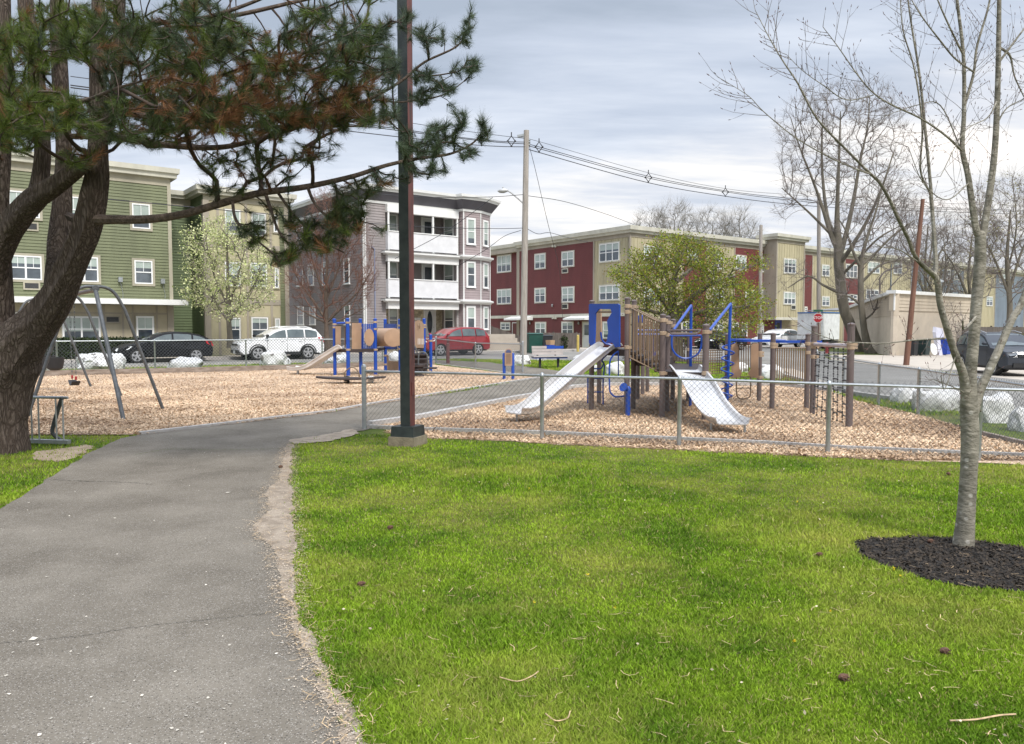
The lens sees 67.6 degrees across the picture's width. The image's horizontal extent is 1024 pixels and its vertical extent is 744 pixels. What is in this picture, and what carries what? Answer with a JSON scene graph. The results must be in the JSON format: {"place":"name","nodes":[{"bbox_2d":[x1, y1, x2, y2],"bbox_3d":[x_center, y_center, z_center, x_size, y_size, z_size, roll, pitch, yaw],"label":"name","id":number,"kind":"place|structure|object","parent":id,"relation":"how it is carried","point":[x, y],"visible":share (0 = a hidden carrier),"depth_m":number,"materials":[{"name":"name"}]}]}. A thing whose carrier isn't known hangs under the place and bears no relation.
{"place":"outdoors","nodes":[
{"label":"outdoors","id":0,"kind":"place"},
{"bbox_2d":[28,365,530,434],"bbox_3d":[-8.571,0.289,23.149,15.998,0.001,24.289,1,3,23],"label":"play ground","id":1,"kind":"structure","parent":0,"point":[291,380],"depth_m":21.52,"materials":[{"name":"brown wood"}]},
{"bbox_2d":[18,285,163,418],"bbox_3d":[-9.755,-0.520,16.822,2.376,2.488,9.132,-3,4,-38],"label":"swing set","id":2,"kind":"object","parent":1,"relation":"on","point":[109,358],"visible":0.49,"depth_m":14.35,"materials":[{"name":"grey metal"}]},
{"bbox_2d":[44,342,64,370],"bbox_3d":[-11.085,-0.889,18.488,0.420,1.702,0.420,0,3,0],"label":"bucket swing","id":3,"kind":"object","parent":2,"relation":"hanging from","point":[55,363],"visible":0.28,"depth_m":18.39,"materials":[{"name":"black rubber"}]},
{"bbox_2d":[39,360,434,375],"bbox_3d":[-11.755,-0.076,28.114,20.323,0.200,2.743,-3,4,-43],"label":"timber edging","id":4,"kind":"object","parent":1,"relation":"on","point":[176,370],"visible":0.49,"depth_m":28.02,"materials":[{"name":"brown wood"}]},
{"bbox_2d":[138,363,539,434],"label":"play area kerb","id":5,"kind":"structure","parent":1,"relation":"on","point":[235,421],"depth_m":14.07,"materials":[{"name":"concrete"}]},
{"bbox_2d":[286,318,436,376],"bbox_3d":[-4.222,-0.906,27.525,4.717,2.123,6.355,3,5,45],"label":"play structure","id":6,"kind":"object","parent":1,"relation":"on","point":[368,337],"visible":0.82,"depth_m":26.54,"materials":[{"name":"beige plastic"}]},
{"bbox_2d":[503,349,513,378],"bbox_3d":[-0.111,-0.223,24.173,0.378,1.036,0.146,0,3,0],"label":"playground sign","id":7,"kind":"object","parent":1,"relation":"on","point":[508,357],"visible":0.9,"depth_m":24.11,"materials":[{"name":"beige plastic"}]},
{"bbox_2d":[0,360,844,743],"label":"path","id":8,"kind":"structure","parent":0,"point":[160,540],"depth_m":4.53,"materials":[{"name":"grey asphalt"}]},
{"bbox_2d":[289,429,358,443],"bbox_3d":[-2.677,0.953,11.324,0.626,0.001,1.646,2,4,28],"label":"worn path corner","id":9,"kind":"object","parent":8,"relation":"on","point":[336,435],"visible":1,"depth_m":11.20,"materials":[{"name":"soil"}]},
{"bbox_2d":[0,347,1023,743],"bbox_3d":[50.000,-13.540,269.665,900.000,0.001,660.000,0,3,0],"label":"ground","id":10,"kind":"structure","parent":0,"point":[566,453],"depth_m":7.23,"materials":[{"name":"green plant"}]},
{"bbox_2d":[30,396,70,443],"bbox_3d":[-6.763,0.650,10.705,1.384,0.661,0.260,1,3,9],"label":"bicycle rack","id":11,"kind":"object","parent":10,"relation":"on","point":[58,440],"visible":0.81,"depth_m":10.54,"materials":[{"name":"metal"}]},
{"bbox_2d":[33,445,93,460],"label":"worn ground","id":12,"kind":"structure","parent":10,"relation":"on","point":[68,450],"depth_m":9.81,"materials":[{"name":"soil"}]},
{"bbox_2d":[0,434,134,508],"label":"verge grass","id":13,"kind":"structure","parent":10,"relation":"on","point":[18,467],"depth_m":8.91,"materials":[{"name":"green plant"}]},
{"bbox_2d":[76,352,125,369],"bbox_3d":[-16.281,-0.390,30.310,1.958,0.781,1.565,0,3,0],"label":"boulder","id":14,"kind":"object","parent":10,"relation":"on","point":[104,364],"visible":0.41,"depth_m":29.83,"materials":[{"name":"grey stone"}]},
{"bbox_2d":[63,361,297,369],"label":"road kerb","id":15,"kind":"structure","parent":10,"relation":"on","point":[149,366],"depth_m":33.15,"materials":[{"name":"concrete"}]},
{"bbox_2d":[167,356,203,367],"bbox_3d":[-13.122,-0.320,30.630,1.437,0.604,1.193,0,3,0],"label":"boulder","id":16,"kind":"object","parent":10,"relation":"on","point":[195,361],"visible":0.45,"depth_m":30.20,"materials":[{"name":"grey stone"}]},
{"bbox_2d":[0,0,493,455],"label":"pine tree","id":17,"kind":"object","parent":10,"relation":"on","point":[29,330],"visible":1,"depth_m":8.25,"materials":[{"name":"green plant"}]},
{"bbox_2d":[259,350,290,364],"bbox_3d":[-10.574,-0.594,34.056,1.297,0.766,1.275,0,3,0],"label":"boulder","id":18,"kind":"object","parent":10,"relation":"on","point":[265,357],"visible":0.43,"depth_m":33.56,"materials":[{"name":"grey stone"}]},
{"bbox_2d":[45,336,523,371],"bbox_3d":[-28.372,0.009,17.461,61.209,1.325,8.137,-2,4,-28],"label":"chain link fence","id":19,"kind":"object","parent":10,"relation":"on","point":[322,349],"visible":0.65,"depth_m":30.81,"materials":[{"name":"metal"}]},
{"bbox_2d":[253,444,366,743],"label":"bare soil","id":20,"kind":"structure","parent":10,"relation":"on","point":[275,521],"depth_m":5.51,"materials":[{"name":"beige soil"}]},
{"bbox_2d":[236,443,386,743],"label":"sand grains","id":21,"kind":"object","parent":20,"relation":"on","point":[350,732],"visible":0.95,"depth_m":4.39},
{"bbox_2d":[278,180,385,351],"bbox_3d":[-10.377,-6.060,42.949,6.755,9.950,4.785,0,3,0],"label":"bare tree","id":22,"kind":"object","parent":10,"relation":"on","point":[324,313],"visible":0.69,"depth_m":42.85,"materials":[{"name":"brown plant"}]},
{"bbox_2d":[288,183,500,352],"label":"triple decker house","id":23,"kind":"structure","parent":10,"relation":"on","point":[449,292],"depth_m":51.33,"materials":[{"name":"wood"}]},
{"bbox_2d":[421,217,434,252],"bbox_3d":[-5.786,-9.269,52.629,1.076,2.680,0.075,-2,4,-37],"label":"door","id":24,"kind":"structure","parent":23,"relation":"in","point":[426,223],"depth_m":52.53,"materials":[{"name":"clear glass"}]},
{"bbox_2d":[421,263,434,298],"bbox_3d":[-5.786,-6.216,52.800,1.076,2.596,0.075,-2,4,-37],"label":"door","id":25,"kind":"structure","parent":23,"relation":"in","point":[426,269],"depth_m":52.69,"materials":[{"name":"clear glass"}]},
{"bbox_2d":[423,309,435,336],"bbox_3d":[-5.707,-3.372,53.011,0.984,2.488,0.090,-2,4,-37],"label":"door","id":26,"kind":"structure","parent":23,"relation":"in","point":[430,315],"depth_m":53.01,"materials":[{"name":"clear glass"}]},
{"bbox_2d":[466,217,475,245],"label":"window","id":27,"kind":"structure","parent":23,"relation":"in","point":[470,222],"depth_m":51.79,"materials":[{"name":"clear glass"}]},
{"bbox_2d":[466,261,475,287],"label":"window","id":28,"kind":"structure","parent":23,"relation":"in","point":[470,265],"depth_m":51.96,"materials":[{"name":"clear glass"}]},
{"bbox_2d":[466,306,475,326],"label":"window","id":29,"kind":"structure","parent":23,"relation":"in","point":[470,310],"depth_m":52.11,"materials":[{"name":"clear glass"}]},
{"bbox_2d":[388,0,426,447],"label":"lamp post","id":30,"kind":"object","parent":10,"relation":"on","point":[407,431],"visible":0.88,"depth_m":10.38,"materials":[{"name":"black metal"}]},
{"bbox_2d":[487,334,519,349],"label":"stone steps","id":31,"kind":"structure","parent":10,"relation":"on","point":[502,338],"depth_m":53.23,"materials":[{"name":"concrete"}]},
{"bbox_2d":[61,358,959,415],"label":"distant grass","id":32,"kind":"structure","parent":10,"relation":"on","point":[549,363],"depth_m":29.76,"materials":[{"name":"green plant"}]},
{"bbox_2d":[498,130,529,354],"bbox_3d":[0.115,-6.996,42.675,1.840,12.790,0.400,0,3,0],"label":"utility pole","id":33,"kind":"object","parent":10,"relation":"on","point":[524,280],"visible":0.94,"depth_m":42.52,"materials":[{"name":"brown wood"}]},
{"bbox_2d":[108,199,517,228],"bbox_3d":[-7.045,-7.056,34.853,0.828,1.109,22.019,3,4,43],"label":"overhead cable","id":34,"kind":"object","parent":33,"relation":"attached to","point":[308,217],"visible":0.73,"depth_m":31.07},
{"bbox_2d":[529,149,1005,213],"bbox_3d":[27.148,-13.806,60.627,64.226,2.288,2.020,-2,4,-33],"label":"overhead cable","id":35,"kind":"object","parent":33,"relation":"attached to","point":[706,193],"visible":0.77,"depth_m":50.87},
{"bbox_2d":[530,146,1022,211],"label":"overhead cable","id":36,"kind":"object","parent":33,"relation":"attached to","point":[704,188],"visible":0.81,"depth_m":51.02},
{"bbox_2d":[530,144,1022,210],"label":"overhead cable","id":37,"kind":"object","parent":33,"relation":"attached to","point":[706,187],"visible":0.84,"depth_m":51.23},
{"bbox_2d":[530,346,567,367],"bbox_3d":[1.519,-0.591,31.489,1.475,0.950,0.650,-1,3,-14],"label":"park bench","id":38,"kind":"object","parent":10,"relation":"on","point":[547,350],"visible":0.94,"depth_m":31.63,"materials":[{"name":"plastic"}]},
{"bbox_2d":[528,331,580,348],"bbox_3d":[3.199,-2.272,56.238,4.910,1.430,0.155,-2,4,-37],"label":"wooden fence","id":39,"kind":"object","parent":10,"relation":"on","point":[572,341],"visible":0.48,"depth_m":56.83,"materials":[{"name":"brown wood"}]},
{"bbox_2d":[367,382,826,426],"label":"path kerb","id":40,"kind":"structure","parent":10,"relation":"on","point":[461,408],"depth_m":16.05,"materials":[{"name":"concrete"}]},
{"bbox_2d":[606,361,623,374],"bbox_3d":[3.656,-0.103,26.945,0.700,0.585,0.704,0,3,0],"label":"boulder","id":41,"kind":"object","parent":10,"relation":"on","point":[613,367],"visible":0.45,"depth_m":26.67,"materials":[{"name":"grey stone"}]},
{"bbox_2d":[246,442,1023,743],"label":"fallen needles","id":42,"kind":"object","parent":10,"relation":"on","point":[335,700],"visible":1,"depth_m":3.91,"materials":[{"name":"beige plant"}]},
{"bbox_2d":[629,200,668,227],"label":"bare tree","id":43,"kind":"object","parent":10,"relation":"on","point":[647,223],"visible":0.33,"depth_m":110.53,"materials":[{"name":"grey plant"}]},
{"bbox_2d":[639,192,707,232],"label":"bare tree","id":44,"kind":"object","parent":10,"relation":"on","point":[662,214],"visible":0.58,"depth_m":110.11,"materials":[{"name":"grey plant"}]},
{"bbox_2d":[342,455,1021,743],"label":"fallen bits","id":45,"kind":"object","parent":10,"relation":"on","point":[804,711],"visible":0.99,"depth_m":3.81,"materials":[{"name":"brown plant"}]},
{"bbox_2d":[603,227,777,359],"bbox_3d":[9.060,-3.917,37.328,9.569,6.670,6.355,0,3,0],"label":"leafy tree","id":46,"kind":"object","parent":10,"relation":"on","point":[673,309],"visible":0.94,"depth_m":36.22,"materials":[{"name":"green plant"}]},
{"bbox_2d":[361,364,1023,460],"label":"chain link fence","id":47,"kind":"object","parent":10,"relation":"on","point":[680,378],"visible":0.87,"depth_m":10.34,"materials":[{"name":"metal"}]},
{"bbox_2d":[369,425,1023,457],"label":"kerb","id":48,"kind":"structure","parent":10,"relation":"on","point":[561,433],"depth_m":10.87,"materials":[{"name":"concrete"}]},
{"bbox_2d":[688,202,740,235],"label":"bare tree","id":49,"kind":"object","parent":10,"relation":"on","point":[713,230],"visible":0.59,"depth_m":110.09,"materials":[{"name":"grey plant"}]},
{"bbox_2d":[708,199,766,237],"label":"bare tree","id":50,"kind":"object","parent":10,"relation":"on","point":[738,231],"visible":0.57,"depth_m":110.38,"materials":[{"name":"grey plant"}]},
{"bbox_2d":[490,225,1023,347],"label":"apartment block","id":51,"kind":"structure","parent":10,"relation":"on","point":[584,279],"depth_m":71.66,"materials":[{"name":"red wood"}]},
{"bbox_2d":[497,254,511,272],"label":"window","id":52,"kind":"structure","parent":51,"relation":"in","point":[504,262],"depth_m":76.26,"materials":[{"name":"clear glass"}]},
{"bbox_2d":[497,288,511,304],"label":"window","id":53,"kind":"structure","parent":51,"relation":"in","point":[504,296],"depth_m":76.47,"materials":[{"name":"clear glass"}]},
{"bbox_2d":[534,253,545,269],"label":"window","id":54,"kind":"structure","parent":51,"relation":"in","point":[540,258],"depth_m":70.99,"materials":[{"name":"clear glass"}]},
{"bbox_2d":[534,287,545,302],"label":"window","id":55,"kind":"structure","parent":51,"relation":"in","point":[539,293],"depth_m":71.15,"materials":[{"name":"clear glass"}]},
{"bbox_2d":[561,250,574,267],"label":"window","id":56,"kind":"structure","parent":51,"relation":"in","point":[567,257],"depth_m":67.85,"materials":[{"name":"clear glass"}]},
{"bbox_2d":[561,286,574,302],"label":"window","id":57,"kind":"structure","parent":51,"relation":"in","point":[568,292],"depth_m":67.98,"materials":[{"name":"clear glass"}]},
{"bbox_2d":[599,241,619,262],"bbox_3d":[8.114,-9.980,63.711,0.082,1.658,2.499,-2,4,-37],"label":"window","id":58,"kind":"structure","parent":51,"relation":"in","point":[609,251],"depth_m":63.67,"materials":[{"name":"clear glass"}]},
{"bbox_2d":[599,284,619,300],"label":"window","id":59,"kind":"structure","parent":51,"relation":"in","point":[609,292],"depth_m":63.84,"materials":[{"name":"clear glass"}]},
{"bbox_2d":[758,225,762,332],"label":"utility pole","id":60,"kind":"object","parent":10,"relation":"on","point":[760,251],"visible":0.52,"depth_m":65.48,"materials":[{"name":"brown wood"}]},
{"bbox_2d":[817,193,820,349],"bbox_3d":[23.971,-7.718,59.661,0.568,12.330,0.340,0,3,0],"label":"utility pole","id":61,"kind":"object","parent":10,"relation":"on","point":[818,260],"visible":0.66,"depth_m":59.51,"materials":[{"name":"grey wood"}]},
{"bbox_2d":[765,73,921,351],"bbox_3d":[23.196,-11.333,53.481,12.356,20.444,6.381,0,3,0],"label":"bare tree","id":62,"kind":"object","parent":10,"relation":"on","point":[845,311],"visible":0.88,"depth_m":53.28,"materials":[{"name":"grey plant"}]},
{"bbox_2d":[814,175,947,353],"bbox_3d":[23.993,-7.164,49.667,10.455,12.472,6.473,0,3,0],"label":"bare tree","id":63,"kind":"object","parent":10,"relation":"on","point":[861,262],"visible":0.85,"depth_m":49.57,"materials":[{"name":"grey plant"}]},
{"bbox_2d":[890,387,915,402],"bbox_3d":[8.584,0.523,16.718,0.607,0.481,0.487,0,3,0],"label":"boulder","id":64,"kind":"object","parent":10,"relation":"on","point":[898,393],"visible":0.23,"depth_m":16.54,"materials":[{"name":"grey stone"}]},
{"bbox_2d":[903,199,924,364],"bbox_3d":[17.762,-3.854,33.756,0.870,7.532,0.242,-1,3,-15],"label":"utility pole","id":65,"kind":"object","parent":10,"relation":"on","point":[907,351],"visible":0.79,"depth_m":33.71,"materials":[{"name":"red wood"}]},
{"bbox_2d":[816,350,1023,446],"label":"chain link fence","id":66,"kind":"object","parent":10,"relation":"on","point":[918,391],"visible":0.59,"depth_m":14.08,"materials":[{"name":"metal"}]},
{"bbox_2d":[882,191,966,292],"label":"bare tree","id":67,"kind":"object","parent":10,"relation":"on","point":[923,256],"visible":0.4,"depth_m":73.27,"materials":[{"name":"grey plant"}]},
{"bbox_2d":[912,385,959,411],"bbox_3d":[8.412,0.553,15.114,1.001,0.602,0.649,0,3,0],"label":"boulder","id":68,"kind":"object","parent":10,"relation":"on","point":[954,399],"visible":0.34,"depth_m":14.87,"materials":[{"name":"grey stone"}]},
{"bbox_2d":[905,230,971,293],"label":"bare tree","id":69,"kind":"object","parent":10,"relation":"on","point":[930,286],"visible":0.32,"depth_m":65.54,"materials":[{"name":"grey plant"}]},
{"bbox_2d":[854,534,1023,590],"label":"mulch bed","id":70,"kind":"object","parent":10,"relation":"on","point":[950,574],"visible":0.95,"depth_m":5.25,"materials":[{"name":"black wood"}]},
{"bbox_2d":[698,0,1023,546],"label":"young tree","id":71,"kind":"object","parent":70,"relation":"on","point":[972,391],"visible":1,"depth_m":5.49,"materials":[{"name":"grey plant"}]},
{"bbox_2d":[921,197,1015,297],"bbox_3d":[35.756,-8.091,59.533,7.051,12.714,10.788,2,4,30],"label":"bare tree","id":72,"kind":"object","parent":10,"relation":"on","point":[968,280],"visible":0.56,"depth_m":59.54,"materials":[{"name":"grey plant"}]},
{"bbox_2d":[952,163,1023,331],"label":"bare tree","id":73,"kind":"object","parent":10,"relation":"on","point":[1008,284],"visible":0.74,"depth_m":45.46,"materials":[{"name":"grey plant"}]},
{"bbox_2d":[961,326,1023,334],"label":"wooden fence","id":74,"kind":"object","parent":10,"relation":"on","point":[998,329],"visible":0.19,"depth_m":53.73,"materials":[{"name":"brown wood"}]},
{"bbox_2d":[982,392,1014,422],"bbox_3d":[8.310,0.649,13.261,0.791,0.616,0.580,0,3,0],"label":"boulder","id":75,"kind":"object","parent":10,"relation":"on","point":[1001,406],"visible":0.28,"depth_m":13.01,"materials":[{"name":"grey stone"}]},
{"bbox_2d":[1007,407,1023,431],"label":"boulder","id":76,"kind":"object","parent":10,"relation":"on","point":[1020,417],"visible":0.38,"depth_m":11.97,"materials":[{"name":"white stone"}]},
{"bbox_2d":[11,0,1023,269],"label":"sky","id":77,"kind":"structure","parent":0,"point":[614,81],"materials":[{"name":"grey"}]},
{"bbox_2d":[63,346,1023,408],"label":"road","id":78,"kind":"structure","parent":0,"point":[765,358],"depth_m":32.65,"materials":[{"name":"grey asphalt"}]},
{"bbox_2d":[111,331,213,362],"bbox_3d":[-17.037,-1.241,37.299,4.426,1.482,2.177,-2,4,-37],"label":"parked car","id":79,"kind":"object","parent":78,"relation":"on","point":[173,335],"visible":0.56,"depth_m":36.77,"materials":[{"name":"black paint"}]},
{"bbox_2d":[231,326,323,359],"bbox_3d":[-12.455,-1.570,40.676,4.636,1.758,2.251,-2,4,-37],"label":"parked car","id":80,"kind":"object","parent":78,"relation":"on","point":[288,332],"visible":0.66,"depth_m":40.15,"materials":[{"name":"white paint"}]},
{"bbox_2d":[64,344,804,362],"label":"pavement kerb","id":81,"kind":"structure","parent":78,"relation":"on","point":[288,356],"depth_m":44.41,"materials":[{"name":"concrete"}]},
{"bbox_2d":[172,213,280,347],"bbox_3d":[-15.026,-4.827,40.049,6.584,7.134,4.932,0,3,0],"label":"flowering tree","id":82,"kind":"object","parent":81,"relation":"on","point":[240,304],"visible":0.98,"depth_m":39.48,"materials":[{"name":"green plant"}]},
{"bbox_2d":[419,327,489,355],"bbox_3d":[-3.679,-1.909,46.967,4.729,1.730,2.296,-2,4,-37],"label":"parked car","id":83,"kind":"object","parent":78,"relation":"on","point":[474,334],"visible":0.54,"depth_m":46.56,"materials":[{"name":"red paint"}]},
{"bbox_2d":[527,333,542,352],"bbox_3d":[1.354,-1.909,50.484,1.113,1.350,1.160,-2,4,-25],"label":"wheeled bin","id":84,"kind":"object","parent":78,"relation":"on","point":[534,339],"visible":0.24,"depth_m":49.98,"materials":[{"name":"green plastic"}]},
{"bbox_2d":[698,330,746,350],"bbox_3d":[16.006,-2.425,57.970,4.172,1.527,2.026,-2,4,-37],"label":"parked car","id":85,"kind":"object","parent":78,"relation":"on","point":[718,346],"visible":0.34,"depth_m":56.90,"materials":[{"name":"black paint"}]},
{"bbox_2d":[751,329,803,346],"bbox_3d":[22.769,-2.887,65.431,5.408,1.613,2.450,-2,4,-37],"label":"parked car","id":86,"kind":"object","parent":78,"relation":"on","point":[781,334],"visible":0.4,"depth_m":64.75,"materials":[{"name":"white paint"}]},
{"bbox_2d":[797,312,839,348],"bbox_3d":[25.498,-3.471,63.562,2.720,2.997,2.240,-2,4,-37],"label":"box truck","id":87,"kind":"object","parent":78,"relation":"on","point":[830,320],"visible":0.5,"depth_m":62.88,"materials":[{"name":"metal"}]},
{"bbox_2d":[380,384,1023,459],"bbox_3d":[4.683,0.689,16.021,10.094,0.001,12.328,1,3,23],"label":"play ground","id":88,"kind":"structure","parent":0,"point":[577,395],"depth_m":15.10,"materials":[{"name":"brown wood"}]},
{"bbox_2d":[504,297,857,431],"bbox_3d":[3.910,-0.274,14.806,5.364,2.286,7.320,2,4,30],"label":"play structure","id":89,"kind":"object","parent":88,"relation":"on","point":[662,363],"visible":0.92,"depth_m":14.25,"materials":[{"name":"beige metal"}]},
{"bbox_2d":[386,431,1023,464],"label":"playground border edging","id":90,"kind":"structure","parent":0,"point":[1006,461],"depth_m":10.05,"materials":[{"name":"brown wood"}]},
{"bbox_2d":[831,353,1023,379],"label":"garage apron","id":91,"kind":"object","parent":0,"point":[921,360],"visible":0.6,"depth_m":36.47,"materials":[{"name":"concrete"}]},
{"bbox_2d":[808,279,970,355],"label":"garage building","id":92,"kind":"structure","parent":91,"relation":"on","point":[885,324],"depth_m":48.45,"materials":[{"name":"beige concrete"}]},
{"bbox_2d":[933,327,945,354],"bbox_3d":[26.181,-1.903,46.827,1.020,1.750,0.475,-2,4,-37],"label":"mattress","id":93,"kind":"object","parent":91,"relation":"on","point":[937,332],"visible":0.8,"depth_m":46.60,"materials":[{"name":"white fabric"}]},
{"bbox_2d":[956,331,1023,374],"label":"parked car","id":94,"kind":"object","parent":91,"relation":"on","point":[1013,357],"visible":0.56,"depth_m":26.66,"materials":[{"name":"paint"}]},
{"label":"far verge","id":95,"kind":"structure","parent":0,"visible":0},
{"bbox_2d":[46,336,147,358],"bbox_3d":[-21.001,-1.184,38.437,5.683,1.281,1.363,-2,4,-37],"label":"hedge","id":96,"kind":"object","parent":95,"relation":"on","point":[89,348],"visible":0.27,"depth_m":37.81,"materials":[{"name":"green plant"}]},
{"bbox_2d":[10,151,296,355],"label":"apartment building","id":97,"kind":"structure","parent":95,"relation":"on","point":[134,267],"depth_m":41.05,"materials":[{"name":"green wood"}]},
{"bbox_2d":[12,253,44,282],"bbox_3d":[-24.007,-5.148,37.724,1.593,1.412,0.082,-2,4,-37],"label":"window","id":98,"kind":"structure","parent":97,"relation":"in","point":[27,267],"depth_m":37.78,"materials":[{"name":"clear glass"}]},
{"bbox_2d":[61,315,101,338],"bbox_3d":[-22.135,-2.207,39.302,1.828,1.411,0.082,-2,4,-37],"label":"window","id":99,"kind":"structure","parent":97,"relation":"in","point":[83,327],"depth_m":39.29,"materials":[{"name":"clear glass"}]},
{"bbox_2d":[82,255,100,284],"bbox_3d":[-21.976,-5.277,39.250,1.518,1.505,0.082,-2,4,-37],"label":"window","id":100,"kind":"structure","parent":97,"relation":"in","point":[93,272],"depth_m":39.51,"materials":[{"name":"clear glass"}]},
{"bbox_2d":[129,201,152,231],"bbox_3d":[-19.776,-8.301,40.741,1.104,1.539,0.082,-2,4,-37],"label":"window","id":101,"kind":"structure","parent":97,"relation":"in","point":[135,208],"depth_m":40.73,"materials":[{"name":"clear glass"}]},
{"bbox_2d":[132,258,154,285],"bbox_3d":[-19.738,-5.343,40.936,1.123,1.471,0.082,-2,4,-37],"label":"window","id":102,"kind":"structure","parent":97,"relation":"in","point":[143,270],"depth_m":40.91,"materials":[{"name":"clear glass"}]},
{"bbox_2d":[135,315,154,337],"bbox_3d":[-19.733,-2.308,41.109,0.972,1.481,0.082,-2,4,-37],"label":"window","id":103,"kind":"structure","parent":97,"relation":"in","point":[144,324],"depth_m":41.08,"materials":[{"name":"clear glass"}]},
{"bbox_2d":[223,208,241,235],"bbox_3d":[-15.977,-8.576,43.718,1.000,1.534,0.082,-2,4,-37],"label":"window","id":104,"kind":"structure","parent":97,"relation":"in","point":[238,214],"depth_m":43.66,"materials":[{"name":"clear glass"}]},
{"bbox_2d":[231,317,241,340],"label":"window","id":105,"kind":"structure","parent":97,"relation":"in","point":[236,323],"depth_m":44.13,"materials":[{"name":"clear glass"}]},
{"bbox_2d":[250,316,268,337],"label":"window","id":106,"kind":"structure","parent":97,"relation":"in","point":[258,324],"depth_m":44.85,"materials":[{"name":"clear glass"}]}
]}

